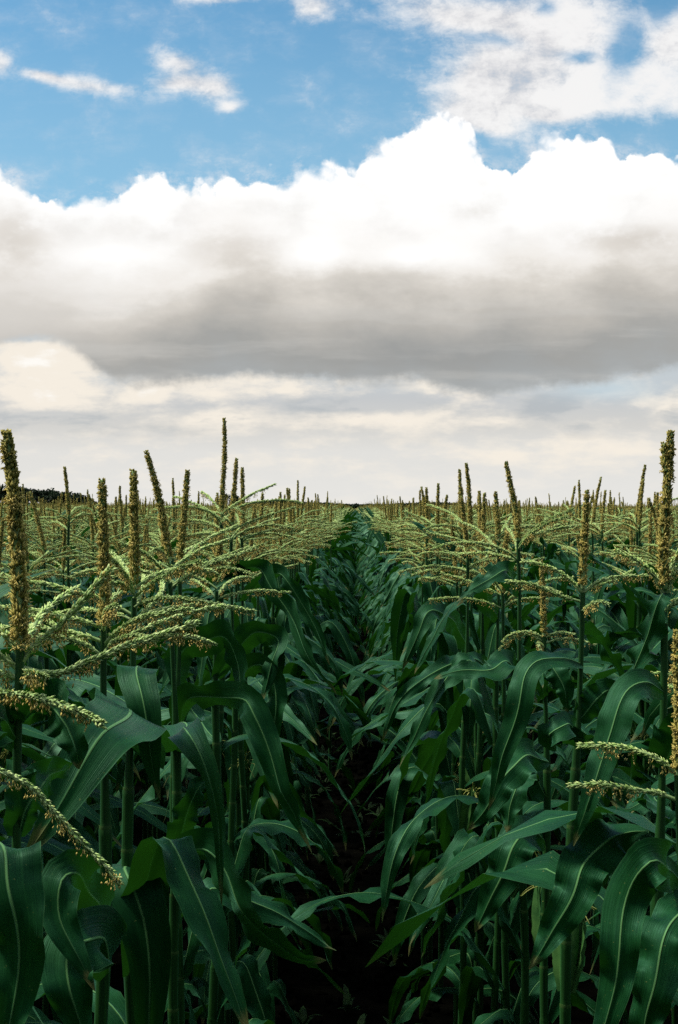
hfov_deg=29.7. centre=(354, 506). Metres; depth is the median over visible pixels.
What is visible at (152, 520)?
corn plant
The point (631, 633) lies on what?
corn plant
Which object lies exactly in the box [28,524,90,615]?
corn plant
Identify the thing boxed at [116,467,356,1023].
corn plant
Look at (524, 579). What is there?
corn plant
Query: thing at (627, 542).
corn plant
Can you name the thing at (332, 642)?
corn plant
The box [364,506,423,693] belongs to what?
corn plant
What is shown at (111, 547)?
corn plant
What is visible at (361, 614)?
corn plant
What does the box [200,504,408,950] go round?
corn plant
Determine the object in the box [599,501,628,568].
corn plant
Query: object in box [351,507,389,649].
corn plant
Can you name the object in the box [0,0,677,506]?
sky
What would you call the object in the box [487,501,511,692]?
corn plant
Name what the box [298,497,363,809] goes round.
corn plant
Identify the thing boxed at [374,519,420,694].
corn plant
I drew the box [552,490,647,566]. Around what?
corn plant
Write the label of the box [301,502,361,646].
corn plant
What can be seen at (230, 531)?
corn plant
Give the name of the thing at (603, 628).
corn plant
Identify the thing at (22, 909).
corn plant
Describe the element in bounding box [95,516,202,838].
corn plant
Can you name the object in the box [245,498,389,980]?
corn plant
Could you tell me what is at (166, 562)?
corn plant
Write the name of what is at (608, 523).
corn plant
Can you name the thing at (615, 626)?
corn plant
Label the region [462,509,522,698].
corn plant
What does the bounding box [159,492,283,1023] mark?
corn plant
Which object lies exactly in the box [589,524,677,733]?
corn plant
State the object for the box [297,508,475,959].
corn plant
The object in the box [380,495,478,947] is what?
corn plant
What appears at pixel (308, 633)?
corn plant
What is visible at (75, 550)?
corn plant
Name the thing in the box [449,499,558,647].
corn plant
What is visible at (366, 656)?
corn plant
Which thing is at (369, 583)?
corn plant
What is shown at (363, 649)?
corn plant
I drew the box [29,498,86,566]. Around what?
corn plant
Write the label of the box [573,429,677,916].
corn plant
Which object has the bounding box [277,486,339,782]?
corn plant
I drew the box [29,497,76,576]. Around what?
corn plant
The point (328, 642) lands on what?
corn plant
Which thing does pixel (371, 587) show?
corn plant
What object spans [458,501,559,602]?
corn plant
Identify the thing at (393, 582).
corn plant
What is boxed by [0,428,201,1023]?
corn plant
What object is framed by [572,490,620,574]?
corn plant
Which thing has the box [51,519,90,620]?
corn plant
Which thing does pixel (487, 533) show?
corn plant
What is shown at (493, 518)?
corn plant
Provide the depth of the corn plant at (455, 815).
3.85 m
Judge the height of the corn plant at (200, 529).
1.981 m
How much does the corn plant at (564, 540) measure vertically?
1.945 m
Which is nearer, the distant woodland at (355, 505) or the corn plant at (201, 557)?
the corn plant at (201, 557)
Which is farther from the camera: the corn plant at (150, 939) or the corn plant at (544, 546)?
the corn plant at (544, 546)
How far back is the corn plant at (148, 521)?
11.19 m
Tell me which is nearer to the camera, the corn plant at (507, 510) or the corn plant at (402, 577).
the corn plant at (402, 577)
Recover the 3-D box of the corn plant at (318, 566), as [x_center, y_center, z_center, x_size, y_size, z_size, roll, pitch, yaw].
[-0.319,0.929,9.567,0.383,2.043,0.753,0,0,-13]
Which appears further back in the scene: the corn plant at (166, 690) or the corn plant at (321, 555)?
the corn plant at (321, 555)
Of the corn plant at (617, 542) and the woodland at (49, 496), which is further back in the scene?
the woodland at (49, 496)
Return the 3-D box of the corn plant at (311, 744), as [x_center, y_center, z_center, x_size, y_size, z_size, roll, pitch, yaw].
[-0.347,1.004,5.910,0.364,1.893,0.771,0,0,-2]
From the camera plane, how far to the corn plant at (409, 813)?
6.34 m
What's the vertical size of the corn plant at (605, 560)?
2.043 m
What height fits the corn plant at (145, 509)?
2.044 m
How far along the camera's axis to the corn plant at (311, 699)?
6.18 m
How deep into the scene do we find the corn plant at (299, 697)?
5.23 m
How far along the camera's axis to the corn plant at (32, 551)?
7.29 m
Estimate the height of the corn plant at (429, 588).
2.045 m
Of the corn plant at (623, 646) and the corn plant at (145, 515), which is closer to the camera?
the corn plant at (623, 646)
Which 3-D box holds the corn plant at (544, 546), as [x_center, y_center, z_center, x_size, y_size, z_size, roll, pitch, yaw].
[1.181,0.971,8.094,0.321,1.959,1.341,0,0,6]
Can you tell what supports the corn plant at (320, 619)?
on the ground
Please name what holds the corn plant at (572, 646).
on the ground
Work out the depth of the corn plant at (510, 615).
8.38 m
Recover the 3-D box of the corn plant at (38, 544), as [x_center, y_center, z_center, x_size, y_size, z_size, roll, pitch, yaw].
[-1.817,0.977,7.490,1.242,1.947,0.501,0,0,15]
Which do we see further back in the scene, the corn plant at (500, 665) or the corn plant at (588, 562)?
the corn plant at (588, 562)
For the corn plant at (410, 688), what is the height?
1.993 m
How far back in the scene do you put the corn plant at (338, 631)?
6.64 m
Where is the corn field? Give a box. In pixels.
[0,491,677,1023]
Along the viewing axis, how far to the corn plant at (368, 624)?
9.59 m
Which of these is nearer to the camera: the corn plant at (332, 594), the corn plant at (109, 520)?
the corn plant at (332, 594)
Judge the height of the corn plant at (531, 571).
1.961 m
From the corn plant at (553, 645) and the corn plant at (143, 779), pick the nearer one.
the corn plant at (143, 779)
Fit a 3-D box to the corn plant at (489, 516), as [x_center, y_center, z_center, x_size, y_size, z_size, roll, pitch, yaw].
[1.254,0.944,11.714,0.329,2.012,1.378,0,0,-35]
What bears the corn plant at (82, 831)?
on the ground
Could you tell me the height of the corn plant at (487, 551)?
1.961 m
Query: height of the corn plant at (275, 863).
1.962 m
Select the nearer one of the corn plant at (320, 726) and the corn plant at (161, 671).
the corn plant at (161, 671)
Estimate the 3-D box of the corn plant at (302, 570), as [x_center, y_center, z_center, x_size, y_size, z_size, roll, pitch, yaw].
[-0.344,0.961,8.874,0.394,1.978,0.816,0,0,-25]
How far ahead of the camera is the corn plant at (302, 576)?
7.15 m
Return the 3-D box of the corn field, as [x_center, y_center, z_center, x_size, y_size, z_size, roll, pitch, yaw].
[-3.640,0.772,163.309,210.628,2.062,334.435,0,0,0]
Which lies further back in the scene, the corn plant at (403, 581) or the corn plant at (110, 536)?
the corn plant at (110, 536)
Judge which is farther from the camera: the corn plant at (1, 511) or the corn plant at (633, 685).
the corn plant at (1, 511)
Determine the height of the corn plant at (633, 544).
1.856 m
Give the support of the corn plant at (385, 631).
on the ground
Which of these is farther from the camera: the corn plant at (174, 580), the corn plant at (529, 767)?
the corn plant at (174, 580)
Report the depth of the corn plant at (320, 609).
7.93 m
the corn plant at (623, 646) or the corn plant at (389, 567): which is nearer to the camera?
the corn plant at (623, 646)
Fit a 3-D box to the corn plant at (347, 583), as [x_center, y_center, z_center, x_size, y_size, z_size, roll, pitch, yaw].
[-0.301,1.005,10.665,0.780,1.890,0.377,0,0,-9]
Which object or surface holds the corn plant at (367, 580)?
on the ground
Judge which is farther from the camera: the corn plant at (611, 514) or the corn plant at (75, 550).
the corn plant at (611, 514)
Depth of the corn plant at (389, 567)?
10.12 m
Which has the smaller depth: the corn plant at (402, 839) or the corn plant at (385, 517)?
the corn plant at (402, 839)
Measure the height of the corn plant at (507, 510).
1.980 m
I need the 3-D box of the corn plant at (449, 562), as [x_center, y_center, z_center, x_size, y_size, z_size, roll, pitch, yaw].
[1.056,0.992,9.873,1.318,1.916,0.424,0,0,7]
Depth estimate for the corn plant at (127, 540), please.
9.83 m
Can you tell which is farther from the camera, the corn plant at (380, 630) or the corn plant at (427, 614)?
the corn plant at (380, 630)
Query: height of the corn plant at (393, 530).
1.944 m
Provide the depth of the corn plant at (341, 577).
11.34 m
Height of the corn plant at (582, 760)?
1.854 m
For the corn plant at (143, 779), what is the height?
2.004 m
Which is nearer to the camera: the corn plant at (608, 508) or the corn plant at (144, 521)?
the corn plant at (608, 508)
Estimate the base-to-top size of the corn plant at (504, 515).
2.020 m
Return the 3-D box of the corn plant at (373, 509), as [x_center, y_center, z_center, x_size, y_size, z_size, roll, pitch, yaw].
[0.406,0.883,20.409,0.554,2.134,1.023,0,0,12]
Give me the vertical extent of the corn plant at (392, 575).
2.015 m
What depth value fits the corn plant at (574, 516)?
11.39 m
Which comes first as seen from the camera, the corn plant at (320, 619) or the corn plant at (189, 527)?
the corn plant at (320, 619)
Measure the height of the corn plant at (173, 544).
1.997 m
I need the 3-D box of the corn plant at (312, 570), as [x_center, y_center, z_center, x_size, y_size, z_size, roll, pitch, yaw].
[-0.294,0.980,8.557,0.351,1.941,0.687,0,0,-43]
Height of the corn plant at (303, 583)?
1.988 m
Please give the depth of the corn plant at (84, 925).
1.69 m
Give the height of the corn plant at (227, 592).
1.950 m
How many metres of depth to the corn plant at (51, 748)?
4.38 m
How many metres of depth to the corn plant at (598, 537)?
9.85 m
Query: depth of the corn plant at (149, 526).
10.85 m
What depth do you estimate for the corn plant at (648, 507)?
8.34 m
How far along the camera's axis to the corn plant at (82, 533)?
8.26 m
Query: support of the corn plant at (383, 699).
on the ground
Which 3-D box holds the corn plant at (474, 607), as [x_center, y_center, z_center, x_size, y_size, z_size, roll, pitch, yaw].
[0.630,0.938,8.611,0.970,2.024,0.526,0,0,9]
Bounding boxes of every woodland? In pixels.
[0,484,97,505]
[247,500,465,508]
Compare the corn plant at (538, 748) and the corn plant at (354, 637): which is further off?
the corn plant at (354, 637)
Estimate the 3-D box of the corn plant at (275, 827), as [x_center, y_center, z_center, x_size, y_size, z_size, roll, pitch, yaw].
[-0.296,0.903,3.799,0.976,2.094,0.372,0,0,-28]
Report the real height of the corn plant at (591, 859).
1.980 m
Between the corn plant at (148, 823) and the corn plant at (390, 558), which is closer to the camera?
the corn plant at (148, 823)
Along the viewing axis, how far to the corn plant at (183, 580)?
8.17 m
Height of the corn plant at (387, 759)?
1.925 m
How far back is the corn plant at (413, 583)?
7.90 m
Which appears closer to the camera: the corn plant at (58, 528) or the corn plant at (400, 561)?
the corn plant at (58, 528)
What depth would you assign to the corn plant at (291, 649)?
5.57 m
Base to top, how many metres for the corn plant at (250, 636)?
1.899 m
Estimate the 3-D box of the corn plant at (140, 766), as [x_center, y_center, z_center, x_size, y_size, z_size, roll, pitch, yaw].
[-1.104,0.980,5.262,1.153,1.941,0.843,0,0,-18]
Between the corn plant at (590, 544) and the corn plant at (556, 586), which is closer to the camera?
the corn plant at (556, 586)
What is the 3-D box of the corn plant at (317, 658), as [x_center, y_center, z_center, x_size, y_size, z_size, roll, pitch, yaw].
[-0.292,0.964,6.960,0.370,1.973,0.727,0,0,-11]
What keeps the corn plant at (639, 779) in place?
on the ground
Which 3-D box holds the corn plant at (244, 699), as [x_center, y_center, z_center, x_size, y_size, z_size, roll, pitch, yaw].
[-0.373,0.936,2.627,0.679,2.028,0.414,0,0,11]
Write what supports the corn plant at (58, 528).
on the ground
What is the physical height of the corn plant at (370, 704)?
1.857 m
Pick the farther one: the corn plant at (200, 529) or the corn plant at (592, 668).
the corn plant at (200, 529)
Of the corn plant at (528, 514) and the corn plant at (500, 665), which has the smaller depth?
the corn plant at (500, 665)
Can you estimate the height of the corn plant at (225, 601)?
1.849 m
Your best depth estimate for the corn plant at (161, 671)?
6.52 m
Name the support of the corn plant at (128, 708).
on the ground
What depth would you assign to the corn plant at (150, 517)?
10.76 m
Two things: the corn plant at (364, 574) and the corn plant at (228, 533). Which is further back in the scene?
the corn plant at (364, 574)
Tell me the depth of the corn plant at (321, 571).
9.81 m
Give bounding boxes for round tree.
[224,493,238,503]
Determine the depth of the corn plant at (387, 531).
11.24 m
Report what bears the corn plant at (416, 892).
on the ground
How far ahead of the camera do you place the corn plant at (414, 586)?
6.64 m
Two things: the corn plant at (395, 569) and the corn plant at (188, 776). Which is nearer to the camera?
the corn plant at (188, 776)
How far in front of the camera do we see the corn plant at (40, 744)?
4.59 m
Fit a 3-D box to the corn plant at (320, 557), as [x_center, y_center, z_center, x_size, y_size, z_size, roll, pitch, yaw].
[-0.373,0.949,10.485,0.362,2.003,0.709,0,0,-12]
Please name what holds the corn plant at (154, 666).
on the ground
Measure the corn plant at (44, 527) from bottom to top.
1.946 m
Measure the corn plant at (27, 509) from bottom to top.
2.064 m
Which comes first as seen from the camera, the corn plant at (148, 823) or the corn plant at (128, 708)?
the corn plant at (128, 708)
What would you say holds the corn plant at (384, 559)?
on the ground
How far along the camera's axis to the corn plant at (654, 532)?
7.68 m
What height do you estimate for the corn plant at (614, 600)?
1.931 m
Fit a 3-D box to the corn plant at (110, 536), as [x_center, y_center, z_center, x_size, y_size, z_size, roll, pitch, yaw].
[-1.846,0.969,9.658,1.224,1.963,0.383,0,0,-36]
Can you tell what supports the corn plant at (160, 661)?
on the ground
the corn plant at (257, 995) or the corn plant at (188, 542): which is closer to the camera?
the corn plant at (257, 995)
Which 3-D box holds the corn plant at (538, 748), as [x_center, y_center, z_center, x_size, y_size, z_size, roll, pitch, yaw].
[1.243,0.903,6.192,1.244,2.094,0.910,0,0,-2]
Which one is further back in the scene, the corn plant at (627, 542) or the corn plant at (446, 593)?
the corn plant at (627, 542)
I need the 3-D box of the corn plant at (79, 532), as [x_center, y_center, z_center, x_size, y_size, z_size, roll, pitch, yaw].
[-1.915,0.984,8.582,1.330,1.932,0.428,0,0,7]
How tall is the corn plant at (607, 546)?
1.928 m
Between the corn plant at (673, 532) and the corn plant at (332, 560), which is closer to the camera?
the corn plant at (673, 532)
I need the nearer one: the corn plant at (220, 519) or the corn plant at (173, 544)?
the corn plant at (173, 544)
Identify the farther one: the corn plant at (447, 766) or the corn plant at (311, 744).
the corn plant at (311, 744)
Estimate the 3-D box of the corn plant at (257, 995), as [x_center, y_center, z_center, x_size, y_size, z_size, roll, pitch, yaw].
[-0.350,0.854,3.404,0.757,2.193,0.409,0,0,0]
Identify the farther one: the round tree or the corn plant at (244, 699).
the round tree
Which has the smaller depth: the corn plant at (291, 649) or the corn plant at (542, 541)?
the corn plant at (291, 649)
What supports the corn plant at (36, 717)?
on the ground
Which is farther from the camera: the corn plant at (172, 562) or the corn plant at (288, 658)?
the corn plant at (172, 562)
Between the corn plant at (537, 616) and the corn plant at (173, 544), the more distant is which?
the corn plant at (537, 616)
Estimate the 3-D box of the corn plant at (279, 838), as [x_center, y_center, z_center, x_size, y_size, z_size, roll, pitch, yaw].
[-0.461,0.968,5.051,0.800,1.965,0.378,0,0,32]
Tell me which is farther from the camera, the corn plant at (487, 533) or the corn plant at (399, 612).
the corn plant at (487, 533)
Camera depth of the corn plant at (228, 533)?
10.60 m
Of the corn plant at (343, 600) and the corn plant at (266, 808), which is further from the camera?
the corn plant at (343, 600)
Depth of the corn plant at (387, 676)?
5.92 m
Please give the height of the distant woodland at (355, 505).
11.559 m
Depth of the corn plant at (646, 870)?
1.32 m
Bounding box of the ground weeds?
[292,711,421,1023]
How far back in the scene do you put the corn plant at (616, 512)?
9.20 m
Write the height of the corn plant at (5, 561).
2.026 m
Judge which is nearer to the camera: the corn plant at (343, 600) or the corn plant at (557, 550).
the corn plant at (557, 550)
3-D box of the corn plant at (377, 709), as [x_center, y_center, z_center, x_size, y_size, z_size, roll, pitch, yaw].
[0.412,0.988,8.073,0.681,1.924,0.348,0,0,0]
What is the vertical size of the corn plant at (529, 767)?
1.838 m
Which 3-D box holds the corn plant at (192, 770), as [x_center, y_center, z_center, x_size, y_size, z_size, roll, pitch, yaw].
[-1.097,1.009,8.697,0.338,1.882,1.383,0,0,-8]
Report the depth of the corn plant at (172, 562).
7.56 m
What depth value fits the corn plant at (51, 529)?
11.04 m
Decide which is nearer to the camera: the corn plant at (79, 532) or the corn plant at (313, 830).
the corn plant at (313, 830)
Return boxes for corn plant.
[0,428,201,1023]
[0,466,203,863]
[0,477,228,1023]
[0,484,95,656]
[0,486,65,583]
[0,491,209,1017]
[0,497,7,562]
[0,508,158,601]
[0,516,169,843]
[0,517,139,936]
[0,522,98,623]
[0,563,88,847]
[0,767,124,1023]
[1,516,88,605]
[2,505,90,585]
[2,546,55,610]
[3,514,130,610]
[5,469,256,1023]
[5,492,51,540]
[12,494,191,839]
[28,501,137,619]
[28,507,73,562]
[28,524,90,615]
[28,540,75,609]
[29,485,226,820]
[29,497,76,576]
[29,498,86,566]
[29,515,145,850]
[30,489,127,592]
[30,550,195,848]
[32,492,88,607]
[32,497,99,631]
[33,518,207,814]
[48,506,226,803]
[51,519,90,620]
[54,510,198,826]
[70,504,138,611]
[74,450,325,1023]
[77,496,194,817]
[79,495,147,578]
[80,496,129,583]
[83,499,205,838]
[84,505,119,587]
[85,505,169,585]
[88,518,227,839]
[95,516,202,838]
[110,469,334,1023]
[110,512,140,593]
[110,525,210,838]
[112,417,364,1023]
[113,515,154,606]
[114,520,199,837]
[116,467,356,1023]
[118,493,203,546]
[118,513,240,775]
[124,504,240,776]
[124,504,253,600]
[124,508,244,609]
[124,529,198,837]
[126,478,229,836]
[127,513,240,599]
[128,517,203,654]
[130,496,155,541]
[133,506,301,944]
[137,508,199,784]
[137,522,240,609]
[139,502,158,561]
[140,508,169,547]
[149,499,171,546]
[152,528,345,1023]
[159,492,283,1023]
[161,458,369,1023]
[164,512,374,1018]
[165,509,322,971]
[169,491,224,564]
[183,493,370,936]
[188,514,266,561]
[189,517,208,774]
[190,502,246,587]
[194,514,316,1020]
[197,512,253,564]
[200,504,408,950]
[202,495,247,544]
[202,512,246,580]
[203,508,259,601]
[223,517,346,898]
[228,515,351,895]
[243,496,346,777]
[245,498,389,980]
[254,494,337,750]
[257,492,318,887]
[260,522,319,927]
[260,524,618,1023]
[263,488,329,850]
[264,480,335,721]
[269,487,364,881]
[269,505,362,739]
[272,504,324,846]
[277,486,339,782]
[287,503,332,852]
[295,494,346,767]
[295,500,329,573]
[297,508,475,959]
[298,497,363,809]
[299,493,353,713]
[300,501,339,643]
[300,503,335,787]
[300,504,364,751]
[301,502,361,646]
[301,518,335,657]
[303,508,352,797]
[305,511,336,802]
[309,514,345,625]
[311,503,351,681]
[312,504,374,771]
[312,506,335,653]
[314,506,353,644]
[317,483,494,987]
[318,534,367,715]
[319,469,590,961]
[334,492,655,1023]
[334,519,551,1023]
[336,487,527,969]
[341,506,395,632]
[346,537,483,837]
[349,496,424,719]
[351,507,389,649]
[353,499,398,650]
[354,540,452,933]
[357,489,560,929]
[359,504,407,667]
[361,502,417,665]
[362,501,394,613]
[362,501,408,662]
[363,496,395,650]
[364,500,420,724]
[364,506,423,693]
[365,495,378,537]
[365,503,454,667]
[366,504,413,659]
[367,511,454,811]
[367,549,407,651]
[371,501,529,695]
[371,505,500,690]
[372,522,465,729]
[373,504,398,574]
[374,497,414,680]
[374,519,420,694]
[376,496,507,713]
[377,486,457,737]
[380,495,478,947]
[380,504,421,796]
[380,505,409,592]
[381,490,454,806]
[381,501,475,904]
[381,522,420,651]
[382,491,595,1023]
[385,462,563,1023]
[386,508,410,537]
[388,496,580,1023]
[388,501,432,718]
[393,500,450,809]
[406,490,672,1023]
[421,461,628,1023]
[432,508,514,582]
[434,518,555,575]
[446,500,514,551]
[446,505,534,585]
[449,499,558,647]
[454,502,555,618]
[458,498,508,584]
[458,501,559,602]
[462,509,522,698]
[464,497,588,648]
[468,560,599,1023]
[469,524,545,606]
[477,486,672,711]
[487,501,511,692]
[488,489,648,1023]
[494,500,553,650]
[496,477,677,821]
[499,479,677,872]
[499,497,677,903]
[499,504,618,735]
[499,505,540,741]
[499,530,596,718]
[501,505,565,753]
[502,498,567,547]
[505,480,621,686]
[505,494,625,729]
[509,508,524,649]
[512,490,646,821]
[516,507,578,799]
[521,542,677,844]
[524,505,566,612]
[532,543,677,1019]
[533,511,654,917]
[541,513,607,714]
[548,504,600,558]
[548,529,677,1023]
[550,503,622,567]
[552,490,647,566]
[552,512,677,974]
[565,629,677,1023]
[571,536,622,580]
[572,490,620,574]
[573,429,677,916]
[585,464,677,819]
[586,503,676,632]
[587,503,605,571]
[588,497,613,566]
[588,497,645,578]
[589,504,632,566]
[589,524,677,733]
[590,491,677,639]
[590,501,675,661]
[594,512,647,594]
[595,492,677,836]
[597,504,624,596]
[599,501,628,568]
[604,510,652,587]
[608,518,677,591]
[611,531,654,552]
[618,512,677,645]
[623,495,677,543]
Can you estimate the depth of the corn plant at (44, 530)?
7.12 m
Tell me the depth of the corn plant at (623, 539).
8.62 m
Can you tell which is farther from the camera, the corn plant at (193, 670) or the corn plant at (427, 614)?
the corn plant at (193, 670)
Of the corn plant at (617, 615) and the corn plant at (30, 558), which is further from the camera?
the corn plant at (30, 558)
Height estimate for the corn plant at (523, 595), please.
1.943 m
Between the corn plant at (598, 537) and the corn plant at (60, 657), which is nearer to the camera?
the corn plant at (60, 657)
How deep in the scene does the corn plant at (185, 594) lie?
7.75 m
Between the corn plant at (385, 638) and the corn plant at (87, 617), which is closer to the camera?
the corn plant at (385, 638)
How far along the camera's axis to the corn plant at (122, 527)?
6.18 m
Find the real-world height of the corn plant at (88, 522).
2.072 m
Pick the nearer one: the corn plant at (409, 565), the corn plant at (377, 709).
the corn plant at (377, 709)
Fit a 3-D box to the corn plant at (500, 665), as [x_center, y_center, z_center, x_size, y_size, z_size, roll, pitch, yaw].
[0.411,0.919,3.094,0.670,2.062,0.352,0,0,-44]
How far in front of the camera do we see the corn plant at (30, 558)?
6.58 m
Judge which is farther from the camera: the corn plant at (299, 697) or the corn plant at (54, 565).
the corn plant at (54, 565)
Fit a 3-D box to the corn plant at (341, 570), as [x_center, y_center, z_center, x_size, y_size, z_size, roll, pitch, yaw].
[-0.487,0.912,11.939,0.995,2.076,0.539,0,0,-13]
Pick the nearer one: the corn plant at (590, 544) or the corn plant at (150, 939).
the corn plant at (150, 939)
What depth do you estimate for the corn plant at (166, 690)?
4.97 m
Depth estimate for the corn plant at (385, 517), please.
12.05 m
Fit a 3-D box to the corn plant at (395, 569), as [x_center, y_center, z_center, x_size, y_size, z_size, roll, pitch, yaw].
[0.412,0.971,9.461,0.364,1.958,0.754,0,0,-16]
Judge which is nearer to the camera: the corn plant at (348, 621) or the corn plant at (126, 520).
the corn plant at (348, 621)
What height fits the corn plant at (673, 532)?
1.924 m
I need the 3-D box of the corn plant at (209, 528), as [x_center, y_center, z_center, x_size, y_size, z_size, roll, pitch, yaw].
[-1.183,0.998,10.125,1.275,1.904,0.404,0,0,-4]
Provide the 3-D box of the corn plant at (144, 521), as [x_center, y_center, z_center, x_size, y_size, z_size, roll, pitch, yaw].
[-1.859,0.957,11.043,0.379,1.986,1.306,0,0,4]
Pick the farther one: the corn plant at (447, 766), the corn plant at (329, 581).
the corn plant at (329, 581)
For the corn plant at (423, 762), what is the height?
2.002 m
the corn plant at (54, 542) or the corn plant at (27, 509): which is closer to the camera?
the corn plant at (54, 542)
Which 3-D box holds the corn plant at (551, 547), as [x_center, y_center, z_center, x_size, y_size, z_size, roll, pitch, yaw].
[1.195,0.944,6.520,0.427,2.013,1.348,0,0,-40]
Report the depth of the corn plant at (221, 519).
10.66 m
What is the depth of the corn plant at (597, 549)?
9.52 m
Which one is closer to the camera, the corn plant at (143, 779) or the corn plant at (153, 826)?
the corn plant at (143, 779)
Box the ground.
[33,508,671,1023]
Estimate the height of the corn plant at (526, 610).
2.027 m

